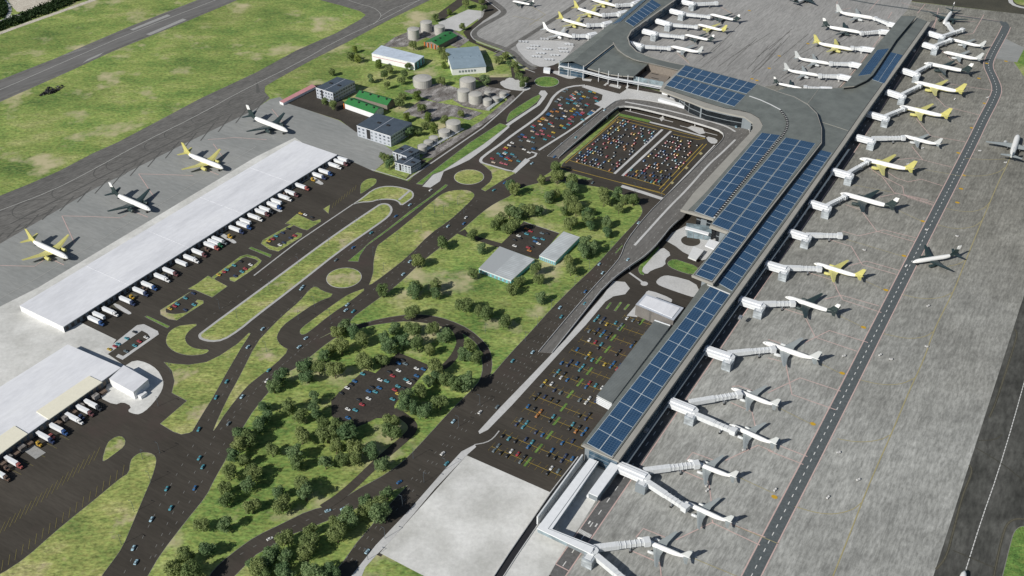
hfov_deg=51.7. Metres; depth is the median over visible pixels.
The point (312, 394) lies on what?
broadleaf tree
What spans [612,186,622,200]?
broadleaf tree
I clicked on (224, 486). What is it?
broadleaf tree
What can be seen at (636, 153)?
pavement
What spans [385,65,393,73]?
broadleaf tree
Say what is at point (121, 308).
dock slab
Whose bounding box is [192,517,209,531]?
broadleaf tree
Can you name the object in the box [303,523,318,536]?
broadleaf tree
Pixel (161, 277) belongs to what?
articulated truck
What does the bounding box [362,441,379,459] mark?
broadleaf tree
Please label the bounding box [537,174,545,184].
broadleaf tree
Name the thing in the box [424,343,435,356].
broadleaf tree
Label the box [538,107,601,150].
pavement
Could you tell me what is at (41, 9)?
hedge belt
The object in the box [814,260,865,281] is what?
airliner
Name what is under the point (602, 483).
passenger gallery
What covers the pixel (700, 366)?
lane marking
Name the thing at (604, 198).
broadleaf tree
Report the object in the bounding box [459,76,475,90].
storage tank
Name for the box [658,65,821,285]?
terminal hall
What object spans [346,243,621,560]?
lane marking
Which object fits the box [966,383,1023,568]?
taxi centre line
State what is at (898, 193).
stand line
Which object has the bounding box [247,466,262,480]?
broadleaf tree
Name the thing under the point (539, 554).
concrete pad
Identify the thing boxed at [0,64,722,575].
landside asphalt
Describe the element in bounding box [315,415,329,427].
broadleaf tree
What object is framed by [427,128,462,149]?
pipe rack
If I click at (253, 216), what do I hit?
articulated truck
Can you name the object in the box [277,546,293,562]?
broadleaf tree
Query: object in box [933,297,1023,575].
tarmac
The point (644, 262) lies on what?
grass island
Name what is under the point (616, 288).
pavement
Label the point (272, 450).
broadleaf tree
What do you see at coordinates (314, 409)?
broadleaf tree
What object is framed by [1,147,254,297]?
expansion joint
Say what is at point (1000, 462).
taxi shoulder line
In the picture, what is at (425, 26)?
storage tank
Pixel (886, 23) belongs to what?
jet bridge
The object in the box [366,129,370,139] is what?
stair window
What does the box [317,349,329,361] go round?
broadleaf tree
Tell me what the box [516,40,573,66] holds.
equipment park
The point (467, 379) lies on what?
broadleaf tree
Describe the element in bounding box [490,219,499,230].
broadleaf tree
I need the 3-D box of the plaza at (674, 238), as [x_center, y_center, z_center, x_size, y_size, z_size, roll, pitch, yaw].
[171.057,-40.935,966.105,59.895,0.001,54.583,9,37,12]
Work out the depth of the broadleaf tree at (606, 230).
968.12 m
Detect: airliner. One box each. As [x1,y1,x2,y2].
[20,229,68,260]
[105,182,150,212]
[177,142,222,170]
[242,105,287,134]
[513,0,534,6]
[540,22,571,38]
[556,11,585,28]
[572,0,601,17]
[592,0,614,7]
[637,531,693,566]
[671,44,703,54]
[682,497,735,528]
[685,33,714,42]
[687,455,739,484]
[698,23,728,31]
[710,13,740,21]
[729,422,779,449]
[731,385,780,410]
[763,338,821,366]
[772,77,800,87]
[783,63,817,78]
[785,293,840,318]
[789,0,815,3]
[794,51,828,66]
[812,34,852,52]
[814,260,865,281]
[821,18,859,35]
[835,4,872,21]
[840,190,899,211]
[859,154,917,175]
[899,103,952,120]
[905,134,942,147]
[913,245,962,269]
[914,80,966,95]
[924,60,973,74]
[930,2,967,25]
[944,50,983,61]
[953,39,985,47]
[986,134,1023,158]
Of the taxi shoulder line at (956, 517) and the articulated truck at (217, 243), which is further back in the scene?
the articulated truck at (217, 243)
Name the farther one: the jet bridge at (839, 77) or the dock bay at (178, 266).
the jet bridge at (839, 77)
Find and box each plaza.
[627,306,636,316]
[642,248,669,273]
[645,291,671,302]
[656,275,698,296]
[666,226,715,259]
[681,236,699,245]
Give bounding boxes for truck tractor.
[3,465,10,472]
[35,441,42,447]
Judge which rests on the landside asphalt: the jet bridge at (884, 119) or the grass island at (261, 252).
the grass island at (261, 252)
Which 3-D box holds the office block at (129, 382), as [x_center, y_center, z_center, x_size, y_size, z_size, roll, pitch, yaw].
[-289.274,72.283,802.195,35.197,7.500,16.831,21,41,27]
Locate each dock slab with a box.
[25,445,45,458]
[113,304,130,313]
[219,233,235,242]
[246,162,334,217]
[310,177,322,184]
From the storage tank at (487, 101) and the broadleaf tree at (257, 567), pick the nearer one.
the broadleaf tree at (257, 567)
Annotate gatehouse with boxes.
[543,67,549,73]
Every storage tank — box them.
[407,27,419,39]
[413,74,431,88]
[417,143,426,153]
[420,20,431,32]
[423,139,432,147]
[429,135,437,143]
[434,24,444,34]
[438,128,449,138]
[446,119,460,133]
[457,88,469,101]
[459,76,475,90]
[468,91,481,104]
[483,97,491,105]
[484,90,490,97]
[492,96,499,103]
[499,91,506,97]
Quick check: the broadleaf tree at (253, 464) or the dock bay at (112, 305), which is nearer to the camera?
the broadleaf tree at (253, 464)
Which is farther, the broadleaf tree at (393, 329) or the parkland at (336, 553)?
the broadleaf tree at (393, 329)
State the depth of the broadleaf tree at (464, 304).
873.18 m
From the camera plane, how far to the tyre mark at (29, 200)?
1012.79 m
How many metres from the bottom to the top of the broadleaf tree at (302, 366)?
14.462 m
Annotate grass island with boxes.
[0,452,155,575]
[103,436,125,460]
[145,316,169,327]
[160,292,203,319]
[160,333,249,434]
[166,324,208,355]
[188,276,226,296]
[198,203,392,341]
[212,254,261,281]
[213,287,331,430]
[249,247,271,256]
[261,224,301,251]
[285,214,320,229]
[300,289,363,334]
[348,184,447,261]
[353,186,413,204]
[360,178,376,193]
[369,190,473,284]
[416,123,507,184]
[482,163,514,190]
[506,95,539,121]
[544,110,619,179]
[638,246,659,274]
[667,259,697,273]
[1002,526,1023,575]
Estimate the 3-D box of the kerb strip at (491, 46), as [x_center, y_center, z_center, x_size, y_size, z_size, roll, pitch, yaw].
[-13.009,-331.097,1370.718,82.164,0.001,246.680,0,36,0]
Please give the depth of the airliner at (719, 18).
1400.65 m
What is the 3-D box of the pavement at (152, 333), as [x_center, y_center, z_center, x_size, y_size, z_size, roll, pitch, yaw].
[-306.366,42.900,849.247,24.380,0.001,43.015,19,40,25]
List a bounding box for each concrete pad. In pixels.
[380,455,549,575]
[505,463,604,575]
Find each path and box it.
[0,0,94,33]
[4,0,11,18]
[1008,0,1023,7]
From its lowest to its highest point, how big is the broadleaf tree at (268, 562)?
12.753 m
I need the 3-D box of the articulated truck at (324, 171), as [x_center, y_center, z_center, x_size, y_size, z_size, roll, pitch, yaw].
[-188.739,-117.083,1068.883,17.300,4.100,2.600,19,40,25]
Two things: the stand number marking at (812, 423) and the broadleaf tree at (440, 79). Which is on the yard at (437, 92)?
the broadleaf tree at (440, 79)
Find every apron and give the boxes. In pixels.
[0,97,392,305]
[0,138,300,402]
[477,0,911,87]
[533,2,1023,575]
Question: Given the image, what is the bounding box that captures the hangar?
[445,46,485,74]
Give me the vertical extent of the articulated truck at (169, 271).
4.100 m
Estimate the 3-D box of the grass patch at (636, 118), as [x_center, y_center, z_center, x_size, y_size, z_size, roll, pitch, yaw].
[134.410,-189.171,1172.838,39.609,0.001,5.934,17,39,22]
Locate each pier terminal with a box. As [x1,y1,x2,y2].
[558,0,683,89]
[581,16,930,468]
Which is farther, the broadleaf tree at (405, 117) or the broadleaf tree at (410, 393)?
the broadleaf tree at (405, 117)
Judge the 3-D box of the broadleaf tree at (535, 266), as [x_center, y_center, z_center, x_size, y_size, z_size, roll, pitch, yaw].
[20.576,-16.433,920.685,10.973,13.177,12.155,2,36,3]
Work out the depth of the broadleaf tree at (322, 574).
644.75 m
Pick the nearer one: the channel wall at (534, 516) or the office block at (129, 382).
the channel wall at (534, 516)
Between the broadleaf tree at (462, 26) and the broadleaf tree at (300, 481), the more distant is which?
the broadleaf tree at (462, 26)
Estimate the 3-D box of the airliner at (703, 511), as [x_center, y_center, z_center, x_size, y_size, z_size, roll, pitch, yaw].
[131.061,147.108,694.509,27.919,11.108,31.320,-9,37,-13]
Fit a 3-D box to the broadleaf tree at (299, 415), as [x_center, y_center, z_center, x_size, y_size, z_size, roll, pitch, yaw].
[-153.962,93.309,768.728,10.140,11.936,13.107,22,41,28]
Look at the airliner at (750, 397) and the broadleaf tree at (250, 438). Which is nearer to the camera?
the broadleaf tree at (250, 438)
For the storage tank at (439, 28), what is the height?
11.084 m
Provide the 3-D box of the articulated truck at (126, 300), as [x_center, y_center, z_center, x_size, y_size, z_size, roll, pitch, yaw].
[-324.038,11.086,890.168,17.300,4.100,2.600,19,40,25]
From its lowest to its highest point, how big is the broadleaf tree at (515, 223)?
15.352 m
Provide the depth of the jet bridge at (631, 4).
1434.70 m
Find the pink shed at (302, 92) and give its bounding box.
[279,84,315,104]
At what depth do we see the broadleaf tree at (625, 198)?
1014.95 m
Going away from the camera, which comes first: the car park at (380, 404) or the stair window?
the car park at (380, 404)
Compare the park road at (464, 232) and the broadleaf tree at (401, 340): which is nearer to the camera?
the broadleaf tree at (401, 340)
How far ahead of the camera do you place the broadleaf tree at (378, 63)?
1274.65 m
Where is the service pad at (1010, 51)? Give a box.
[996,39,1023,61]
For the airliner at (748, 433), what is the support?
on the apron at (907, 508)
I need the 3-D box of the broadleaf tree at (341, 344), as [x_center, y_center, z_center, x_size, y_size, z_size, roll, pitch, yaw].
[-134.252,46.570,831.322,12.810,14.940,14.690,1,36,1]
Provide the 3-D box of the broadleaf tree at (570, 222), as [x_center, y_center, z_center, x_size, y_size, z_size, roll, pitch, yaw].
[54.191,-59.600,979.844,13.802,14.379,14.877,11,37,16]
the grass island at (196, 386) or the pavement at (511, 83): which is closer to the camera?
the grass island at (196, 386)
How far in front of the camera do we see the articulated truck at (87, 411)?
777.64 m
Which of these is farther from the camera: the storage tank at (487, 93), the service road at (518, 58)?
the service road at (518, 58)
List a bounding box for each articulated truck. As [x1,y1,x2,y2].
[0,471,10,482]
[3,455,23,469]
[35,430,55,444]
[49,422,68,436]
[64,412,83,425]
[75,404,94,417]
[83,398,102,411]
[87,315,104,326]
[102,306,118,317]
[119,296,135,306]
[132,286,148,297]
[141,281,157,291]
[154,273,170,282]
[162,267,178,276]
[183,254,199,263]
[191,248,207,257]
[203,241,219,250]
[207,238,222,248]
[211,236,227,245]
[228,225,244,234]
[236,221,251,230]
[247,213,262,221]
[254,208,269,217]
[258,205,273,214]
[266,201,281,209]
[277,193,291,201]
[284,189,298,197]
[294,182,309,190]
[311,172,326,179]
[318,168,332,176]
[327,162,341,169]
[333,158,347,166]
[337,156,351,163]
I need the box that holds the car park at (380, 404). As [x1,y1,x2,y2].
[331,352,427,426]
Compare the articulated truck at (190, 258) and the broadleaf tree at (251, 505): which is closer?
the broadleaf tree at (251, 505)
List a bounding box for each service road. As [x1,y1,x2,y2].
[471,0,536,69]
[494,0,585,55]
[743,22,1008,575]
[852,0,1002,21]
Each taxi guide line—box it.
[795,502,861,513]
[833,157,1010,575]
[837,434,891,441]
[859,378,913,384]
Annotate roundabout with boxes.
[326,268,361,287]
[454,169,483,184]
[534,77,558,86]
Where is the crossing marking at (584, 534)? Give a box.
[578,521,597,537]
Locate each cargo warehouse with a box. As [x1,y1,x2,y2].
[0,345,120,467]
[20,140,336,331]
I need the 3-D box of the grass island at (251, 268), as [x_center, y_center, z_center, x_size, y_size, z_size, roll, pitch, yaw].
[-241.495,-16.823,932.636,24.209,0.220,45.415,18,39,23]
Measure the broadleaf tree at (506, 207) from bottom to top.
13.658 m
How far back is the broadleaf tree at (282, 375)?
798.91 m
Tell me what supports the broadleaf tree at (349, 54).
on the ground at (102, 102)
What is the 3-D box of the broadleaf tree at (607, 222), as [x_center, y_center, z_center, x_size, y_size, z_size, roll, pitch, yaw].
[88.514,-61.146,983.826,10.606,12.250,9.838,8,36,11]
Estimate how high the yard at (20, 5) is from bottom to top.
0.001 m
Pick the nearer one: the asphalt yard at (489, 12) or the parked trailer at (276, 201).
the parked trailer at (276, 201)
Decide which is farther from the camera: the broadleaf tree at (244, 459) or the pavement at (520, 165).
the pavement at (520, 165)
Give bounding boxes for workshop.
[372,45,423,69]
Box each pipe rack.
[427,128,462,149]
[486,93,508,110]
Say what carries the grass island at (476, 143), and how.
on the landside asphalt
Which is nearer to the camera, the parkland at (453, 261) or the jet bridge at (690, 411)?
the jet bridge at (690, 411)
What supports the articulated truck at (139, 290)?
on the landside asphalt
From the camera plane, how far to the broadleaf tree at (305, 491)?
701.48 m
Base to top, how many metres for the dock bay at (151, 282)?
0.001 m
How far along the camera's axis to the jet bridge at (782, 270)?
921.32 m
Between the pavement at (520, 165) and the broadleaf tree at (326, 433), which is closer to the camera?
the broadleaf tree at (326, 433)
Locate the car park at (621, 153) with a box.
[561,115,716,194]
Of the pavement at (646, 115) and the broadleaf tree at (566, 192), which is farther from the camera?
the pavement at (646, 115)
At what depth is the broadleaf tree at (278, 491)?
703.74 m
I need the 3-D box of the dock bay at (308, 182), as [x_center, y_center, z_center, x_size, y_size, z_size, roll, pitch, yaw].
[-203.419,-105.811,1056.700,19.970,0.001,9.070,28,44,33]
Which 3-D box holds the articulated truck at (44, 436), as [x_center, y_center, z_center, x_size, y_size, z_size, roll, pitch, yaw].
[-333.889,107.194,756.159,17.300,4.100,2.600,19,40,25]
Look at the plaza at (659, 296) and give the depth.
898.90 m
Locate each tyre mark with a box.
[10,114,223,223]
[12,199,50,218]
[51,182,86,199]
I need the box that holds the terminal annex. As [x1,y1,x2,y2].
[635,294,683,329]
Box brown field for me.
[912,0,1023,13]
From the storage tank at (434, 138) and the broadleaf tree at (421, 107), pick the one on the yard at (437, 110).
the broadleaf tree at (421, 107)
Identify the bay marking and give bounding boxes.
[0,448,99,531]
[1,468,123,569]
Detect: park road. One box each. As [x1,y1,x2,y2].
[320,407,417,509]
[430,325,463,369]
[457,229,500,246]
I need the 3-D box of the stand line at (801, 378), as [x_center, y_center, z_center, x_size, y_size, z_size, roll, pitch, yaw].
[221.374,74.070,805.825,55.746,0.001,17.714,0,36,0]
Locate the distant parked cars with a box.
[490,88,736,171]
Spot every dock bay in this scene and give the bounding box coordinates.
[109,301,121,308]
[125,291,137,296]
[146,279,156,285]
[172,263,184,268]
[189,252,200,258]
[303,179,317,186]
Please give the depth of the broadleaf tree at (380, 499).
693.38 m
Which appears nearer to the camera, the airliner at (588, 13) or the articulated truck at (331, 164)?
the articulated truck at (331, 164)
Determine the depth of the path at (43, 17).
1417.39 m
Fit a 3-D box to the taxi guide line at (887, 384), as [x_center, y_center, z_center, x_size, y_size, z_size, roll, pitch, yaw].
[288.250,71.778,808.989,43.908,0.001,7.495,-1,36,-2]
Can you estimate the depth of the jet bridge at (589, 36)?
1346.20 m
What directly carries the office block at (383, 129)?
on the ground at (102, 102)
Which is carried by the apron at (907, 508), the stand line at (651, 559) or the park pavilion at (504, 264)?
the stand line at (651, 559)
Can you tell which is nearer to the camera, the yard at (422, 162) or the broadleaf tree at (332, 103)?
the yard at (422, 162)
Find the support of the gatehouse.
on the ground at (102, 102)
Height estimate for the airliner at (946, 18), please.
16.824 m
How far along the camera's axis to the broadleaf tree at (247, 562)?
655.64 m
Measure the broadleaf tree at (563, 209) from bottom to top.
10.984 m
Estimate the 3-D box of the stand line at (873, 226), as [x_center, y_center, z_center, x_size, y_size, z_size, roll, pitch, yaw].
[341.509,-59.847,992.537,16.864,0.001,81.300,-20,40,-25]
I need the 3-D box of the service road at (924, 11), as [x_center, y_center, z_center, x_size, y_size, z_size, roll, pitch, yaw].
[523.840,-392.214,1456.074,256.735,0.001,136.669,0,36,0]
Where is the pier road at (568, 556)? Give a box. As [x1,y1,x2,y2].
[550,20,934,575]
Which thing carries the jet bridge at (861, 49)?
on the ground at (102, 102)
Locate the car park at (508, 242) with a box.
[499,222,558,258]
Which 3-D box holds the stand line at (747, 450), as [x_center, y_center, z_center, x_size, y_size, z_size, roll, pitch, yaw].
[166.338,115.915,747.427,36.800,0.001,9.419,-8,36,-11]
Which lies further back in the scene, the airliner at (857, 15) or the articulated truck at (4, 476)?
the airliner at (857, 15)
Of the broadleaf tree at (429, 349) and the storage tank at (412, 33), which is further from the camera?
the storage tank at (412, 33)
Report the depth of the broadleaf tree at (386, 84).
1227.62 m
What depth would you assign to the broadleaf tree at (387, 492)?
704.47 m
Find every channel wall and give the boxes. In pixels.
[493,457,577,575]
[503,460,584,575]
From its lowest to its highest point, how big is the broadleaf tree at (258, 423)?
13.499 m
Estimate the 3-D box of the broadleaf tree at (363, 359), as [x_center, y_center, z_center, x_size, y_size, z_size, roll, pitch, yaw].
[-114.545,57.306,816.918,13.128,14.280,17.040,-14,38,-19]
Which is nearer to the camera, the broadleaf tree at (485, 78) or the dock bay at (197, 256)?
the dock bay at (197, 256)
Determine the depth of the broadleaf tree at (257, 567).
649.95 m
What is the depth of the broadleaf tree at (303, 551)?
661.43 m
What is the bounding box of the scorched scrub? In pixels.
[39,85,63,95]
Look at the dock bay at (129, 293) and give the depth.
901.44 m
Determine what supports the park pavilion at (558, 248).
on the ground at (102, 102)
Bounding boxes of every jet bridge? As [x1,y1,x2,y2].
[572,32,597,40]
[581,536,650,575]
[586,21,611,29]
[601,10,626,19]
[615,0,639,9]
[617,459,700,512]
[629,41,670,53]
[642,29,684,41]
[655,19,697,31]
[668,390,742,435]
[669,8,710,20]
[681,0,718,10]
[703,345,776,371]
[738,296,795,319]
[764,260,821,281]
[787,229,842,249]
[803,85,831,88]
[807,193,848,219]
[818,73,850,81]
[828,61,861,68]
[830,159,870,185]
[850,46,873,53]
[855,134,905,150]
[859,29,888,37]
[866,106,906,127]
[873,16,894,28]
[885,83,922,104]
[901,62,932,82]
[922,37,953,55]
[927,22,964,42]
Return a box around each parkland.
[148,321,482,575]
[235,485,407,575]
[350,181,641,376]
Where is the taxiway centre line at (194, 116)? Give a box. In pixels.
[2,0,418,209]
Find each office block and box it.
[109,365,149,398]
[316,77,355,101]
[357,113,411,146]
[392,145,419,160]
[394,156,420,173]
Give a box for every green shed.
[343,98,383,116]
[355,90,395,110]
[424,31,457,49]
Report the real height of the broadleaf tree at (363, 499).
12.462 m
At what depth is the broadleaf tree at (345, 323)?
849.82 m
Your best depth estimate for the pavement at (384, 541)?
698.37 m
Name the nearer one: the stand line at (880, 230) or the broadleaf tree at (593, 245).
the broadleaf tree at (593, 245)
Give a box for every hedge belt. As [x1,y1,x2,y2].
[0,0,8,17]
[0,0,78,29]
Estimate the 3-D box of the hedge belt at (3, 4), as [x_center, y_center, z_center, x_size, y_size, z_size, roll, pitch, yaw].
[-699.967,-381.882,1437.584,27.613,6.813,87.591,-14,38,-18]
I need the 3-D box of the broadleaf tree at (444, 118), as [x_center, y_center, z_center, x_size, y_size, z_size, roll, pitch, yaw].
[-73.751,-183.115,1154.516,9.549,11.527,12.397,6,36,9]
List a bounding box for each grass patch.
[362,555,422,575]
[380,158,408,177]
[619,114,650,121]
[1014,0,1023,4]
[1018,50,1023,64]
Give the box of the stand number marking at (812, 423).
[748,10,1007,498]
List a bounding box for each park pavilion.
[479,246,534,282]
[539,232,579,264]
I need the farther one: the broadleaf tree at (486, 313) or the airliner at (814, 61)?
the airliner at (814, 61)
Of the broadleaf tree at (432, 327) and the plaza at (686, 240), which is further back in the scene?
the plaza at (686, 240)
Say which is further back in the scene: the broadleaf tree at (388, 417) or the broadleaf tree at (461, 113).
the broadleaf tree at (461, 113)
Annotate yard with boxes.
[8,0,51,11]
[288,84,368,131]
[380,156,425,178]
[383,25,468,47]
[403,100,481,120]
[405,83,457,101]
[422,95,514,157]
[438,0,462,19]
[453,85,509,110]
[463,0,532,98]
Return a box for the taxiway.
[0,0,428,242]
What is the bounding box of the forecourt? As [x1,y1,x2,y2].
[614,88,675,102]
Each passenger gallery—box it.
[537,454,598,553]
[587,462,619,500]
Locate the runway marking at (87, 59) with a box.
[65,48,101,62]
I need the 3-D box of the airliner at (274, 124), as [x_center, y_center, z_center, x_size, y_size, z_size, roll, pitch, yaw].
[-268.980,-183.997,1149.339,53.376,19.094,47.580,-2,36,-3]
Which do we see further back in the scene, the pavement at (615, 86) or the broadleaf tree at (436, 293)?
the pavement at (615, 86)
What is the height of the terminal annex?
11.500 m
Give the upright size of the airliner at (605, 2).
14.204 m
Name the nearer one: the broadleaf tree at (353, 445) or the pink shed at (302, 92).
the broadleaf tree at (353, 445)
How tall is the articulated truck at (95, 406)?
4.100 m
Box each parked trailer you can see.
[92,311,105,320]
[175,259,187,267]
[239,218,251,224]
[270,198,281,205]
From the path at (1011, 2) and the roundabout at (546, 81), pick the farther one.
the path at (1011, 2)
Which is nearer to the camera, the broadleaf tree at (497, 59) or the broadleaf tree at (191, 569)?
the broadleaf tree at (191, 569)
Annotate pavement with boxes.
[101,360,162,413]
[104,324,158,359]
[352,445,475,575]
[423,126,508,186]
[438,10,480,30]
[478,281,629,433]
[479,85,584,162]
[481,152,536,170]
[498,90,547,133]
[500,80,526,87]
[503,78,529,90]
[512,158,529,172]
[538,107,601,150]
[552,71,575,78]
[582,85,618,107]
[609,84,620,88]
[614,129,662,173]
[621,131,671,175]
[621,185,662,199]
[625,110,672,121]
[649,122,705,136]
[671,145,714,189]
[688,126,704,133]
[706,137,717,143]
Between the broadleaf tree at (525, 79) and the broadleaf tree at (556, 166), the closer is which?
the broadleaf tree at (556, 166)
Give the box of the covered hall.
[596,320,669,408]
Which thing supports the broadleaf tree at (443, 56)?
on the ground at (102, 102)
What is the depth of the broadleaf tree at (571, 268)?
917.82 m
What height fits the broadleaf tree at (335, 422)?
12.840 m
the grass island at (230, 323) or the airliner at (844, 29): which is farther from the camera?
the airliner at (844, 29)
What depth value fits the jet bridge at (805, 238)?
964.12 m
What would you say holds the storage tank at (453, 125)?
on the ground at (102, 102)
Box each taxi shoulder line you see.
[935,465,972,569]
[936,465,971,568]
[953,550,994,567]
[977,448,1023,480]
[988,329,1017,417]
[993,518,1023,575]
[994,518,1019,574]
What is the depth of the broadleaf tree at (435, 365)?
806.60 m
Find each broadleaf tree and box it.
[163,559,182,575]
[174,545,195,564]
[180,559,201,575]
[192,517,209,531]
[198,541,216,556]
[216,492,234,507]
[217,480,232,494]
[217,515,231,533]
[221,462,236,480]
[225,448,240,462]
[230,435,247,451]
[232,427,244,435]
[238,453,251,467]
[239,475,255,493]
[241,427,257,446]
[241,498,261,513]
[243,462,257,475]
[245,557,252,566]
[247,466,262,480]
[248,556,265,575]
[251,416,264,433]
[258,401,271,410]
[258,566,272,575]
[259,555,273,569]
[260,409,272,424]
[262,543,281,563]
[265,379,280,393]
[265,442,279,456]
[271,493,292,515]
[272,367,289,384]
[272,485,284,499]
[273,529,294,546]
[274,561,289,573]
[274,567,295,575]
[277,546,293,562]
[281,397,295,414]
[285,443,302,461]
[290,455,303,471]
[291,408,308,423]
[293,475,309,489]
[294,425,310,444]
[295,357,312,372]
[296,481,314,500]
[296,541,315,561]
[298,370,312,383]
[298,531,319,548]
[300,561,322,575]
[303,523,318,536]
[307,402,321,418]
[308,390,320,403]
[309,360,324,374]
[314,571,327,575]
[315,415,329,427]
[315,425,336,443]
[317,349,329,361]
[317,456,333,469]
[321,97,328,104]
[323,561,340,575]
[324,343,335,355]
[324,361,345,378]
[326,522,347,542]
[328,68,334,75]
[328,437,344,453]
[328,514,342,526]
[329,99,336,109]
[330,326,345,336]
[330,417,344,428]
[333,336,349,354]
[334,451,349,466]
[336,423,358,440]
[336,504,358,528]
[337,318,350,335]
[344,419,355,427]
[346,52,354,59]
[346,439,365,452]
[347,322,358,339]
[348,449,361,466]
[354,54,360,62]
[354,351,372,369]
[355,330,367,345]
[356,503,367,520]
[358,493,372,504]
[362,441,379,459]
[363,495,387,512]
[367,73,373,81]
[368,502,391,523]
[373,456,389,471]
[374,354,389,366]
[375,59,381,67]
[375,283,388,297]
[378,330,389,345]
[379,486,393,499]
[380,70,387,78]
[380,422,403,440]
[381,153,389,161]
[381,336,396,354]
[382,413,400,424]
[384,81,389,88]
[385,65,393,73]
[385,158,393,168]
[388,322,400,335]
[393,97,404,105]
[394,332,409,349]
[397,76,405,84]
[397,393,412,411]
[398,92,406,98]
[398,388,414,399]
[400,69,407,77]
[403,112,409,120]
[403,321,422,335]
[404,62,410,69]
[404,127,413,137]
[404,304,419,320]
[406,282,419,299]
[408,40,416,49]
[409,400,417,414]
[410,334,423,351]
[411,253,424,267]
[412,90,420,100]
[412,280,422,290]
[414,128,421,136]
[414,383,426,398]
[416,402,432,418]
[417,103,426,113]
[420,121,429,129]
[422,375,434,387]
[423,111,432,121]
[424,321,439,335]
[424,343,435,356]
[427,357,442,372]
[428,122,437,132]
[429,277,441,289]
[429,370,440,382]
[430,287,441,298]
[430,395,448,410]
[433,13,438,20]
[436,76,445,85]
[436,327,452,342]
[437,47,445,53]
[437,235,448,248]
[438,372,450,385]
[440,52,449,61]
[440,115,448,125]
[441,61,446,68]
[448,376,462,392]
[454,297,473,311]
[456,370,475,391]
[457,109,464,117]
[457,346,471,361]
[459,23,465,28]
[462,0,468,8]
[463,338,476,350]
[467,228,478,240]
[467,267,477,278]
[470,350,483,364]
[473,304,482,316]
[477,243,485,254]
[479,74,490,84]
[479,304,493,320]
[480,5,487,10]
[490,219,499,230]
[493,211,508,226]
[494,56,503,64]
[498,314,512,328]
[500,224,512,233]
[502,52,508,59]
[504,204,512,218]
[505,179,515,189]
[506,282,517,294]
[507,206,523,218]
[507,218,520,233]
[508,182,520,195]
[511,61,518,67]
[513,67,519,72]
[513,276,525,285]
[515,72,523,80]
[519,76,529,82]
[520,203,535,215]
[529,262,541,274]
[533,274,544,283]
[534,205,544,215]
[535,291,545,304]
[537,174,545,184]
[543,190,555,203]
[550,160,560,170]
[550,170,564,183]
[550,188,560,199]
[559,205,568,215]
[562,188,572,198]
[562,195,577,205]
[562,216,578,230]
[563,254,572,264]
[565,180,578,193]
[566,173,577,184]
[566,262,576,275]
[567,201,581,215]
[577,243,590,258]
[579,235,591,244]
[581,207,591,215]
[582,211,594,223]
[586,220,594,230]
[588,239,599,254]
[597,186,609,194]
[599,192,610,206]
[601,215,612,227]
[602,226,612,236]
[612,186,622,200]
[613,202,623,213]
[620,194,629,202]
[628,193,639,203]
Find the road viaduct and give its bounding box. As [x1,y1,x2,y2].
[538,98,749,352]
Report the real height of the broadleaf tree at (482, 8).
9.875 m
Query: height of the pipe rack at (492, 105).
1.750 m
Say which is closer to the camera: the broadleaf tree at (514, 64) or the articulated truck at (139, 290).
the articulated truck at (139, 290)
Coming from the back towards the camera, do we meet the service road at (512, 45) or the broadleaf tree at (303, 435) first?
the service road at (512, 45)
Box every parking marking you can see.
[491,316,650,475]
[564,167,664,194]
[567,120,615,161]
[659,144,702,188]
[661,145,705,192]
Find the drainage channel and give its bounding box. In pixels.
[495,459,577,575]
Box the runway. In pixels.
[0,0,235,101]
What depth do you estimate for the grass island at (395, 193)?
1035.46 m
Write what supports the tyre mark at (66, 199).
on the taxiway
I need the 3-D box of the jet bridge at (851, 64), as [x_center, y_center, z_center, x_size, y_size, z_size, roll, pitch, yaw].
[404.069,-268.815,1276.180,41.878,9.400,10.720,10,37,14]
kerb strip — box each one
[254,204,352,275]
[371,91,523,179]
[470,0,534,72]
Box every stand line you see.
[556,500,599,562]
[565,19,936,575]
[631,550,661,575]
[676,522,759,544]
[682,470,711,500]
[725,445,773,460]
[731,524,764,536]
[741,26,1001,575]
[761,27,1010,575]
[768,378,839,392]
[769,358,835,409]
[783,308,855,350]
[805,330,867,342]
[832,240,896,274]
[836,288,875,310]
[843,230,915,237]
[845,204,914,241]
[870,168,933,202]
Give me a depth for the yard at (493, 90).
1219.08 m
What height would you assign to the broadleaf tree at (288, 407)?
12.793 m
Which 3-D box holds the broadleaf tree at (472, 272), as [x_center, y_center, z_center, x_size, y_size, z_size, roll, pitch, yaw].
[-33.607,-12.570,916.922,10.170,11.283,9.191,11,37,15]
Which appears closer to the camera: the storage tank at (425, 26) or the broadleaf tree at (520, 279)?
the broadleaf tree at (520, 279)
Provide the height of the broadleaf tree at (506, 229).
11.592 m
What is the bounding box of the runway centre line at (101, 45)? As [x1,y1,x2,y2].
[0,0,214,89]
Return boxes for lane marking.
[124,146,549,572]
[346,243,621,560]
[558,102,741,325]
[563,79,894,565]
[751,43,997,575]
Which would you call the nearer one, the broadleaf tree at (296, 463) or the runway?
the broadleaf tree at (296, 463)
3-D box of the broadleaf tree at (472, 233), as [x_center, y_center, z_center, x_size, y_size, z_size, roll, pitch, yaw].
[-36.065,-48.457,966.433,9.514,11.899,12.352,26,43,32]
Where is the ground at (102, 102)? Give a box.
[0,0,1023,573]
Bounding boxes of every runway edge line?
[0,0,201,81]
[0,0,233,99]
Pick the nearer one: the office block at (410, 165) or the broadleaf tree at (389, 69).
the office block at (410, 165)

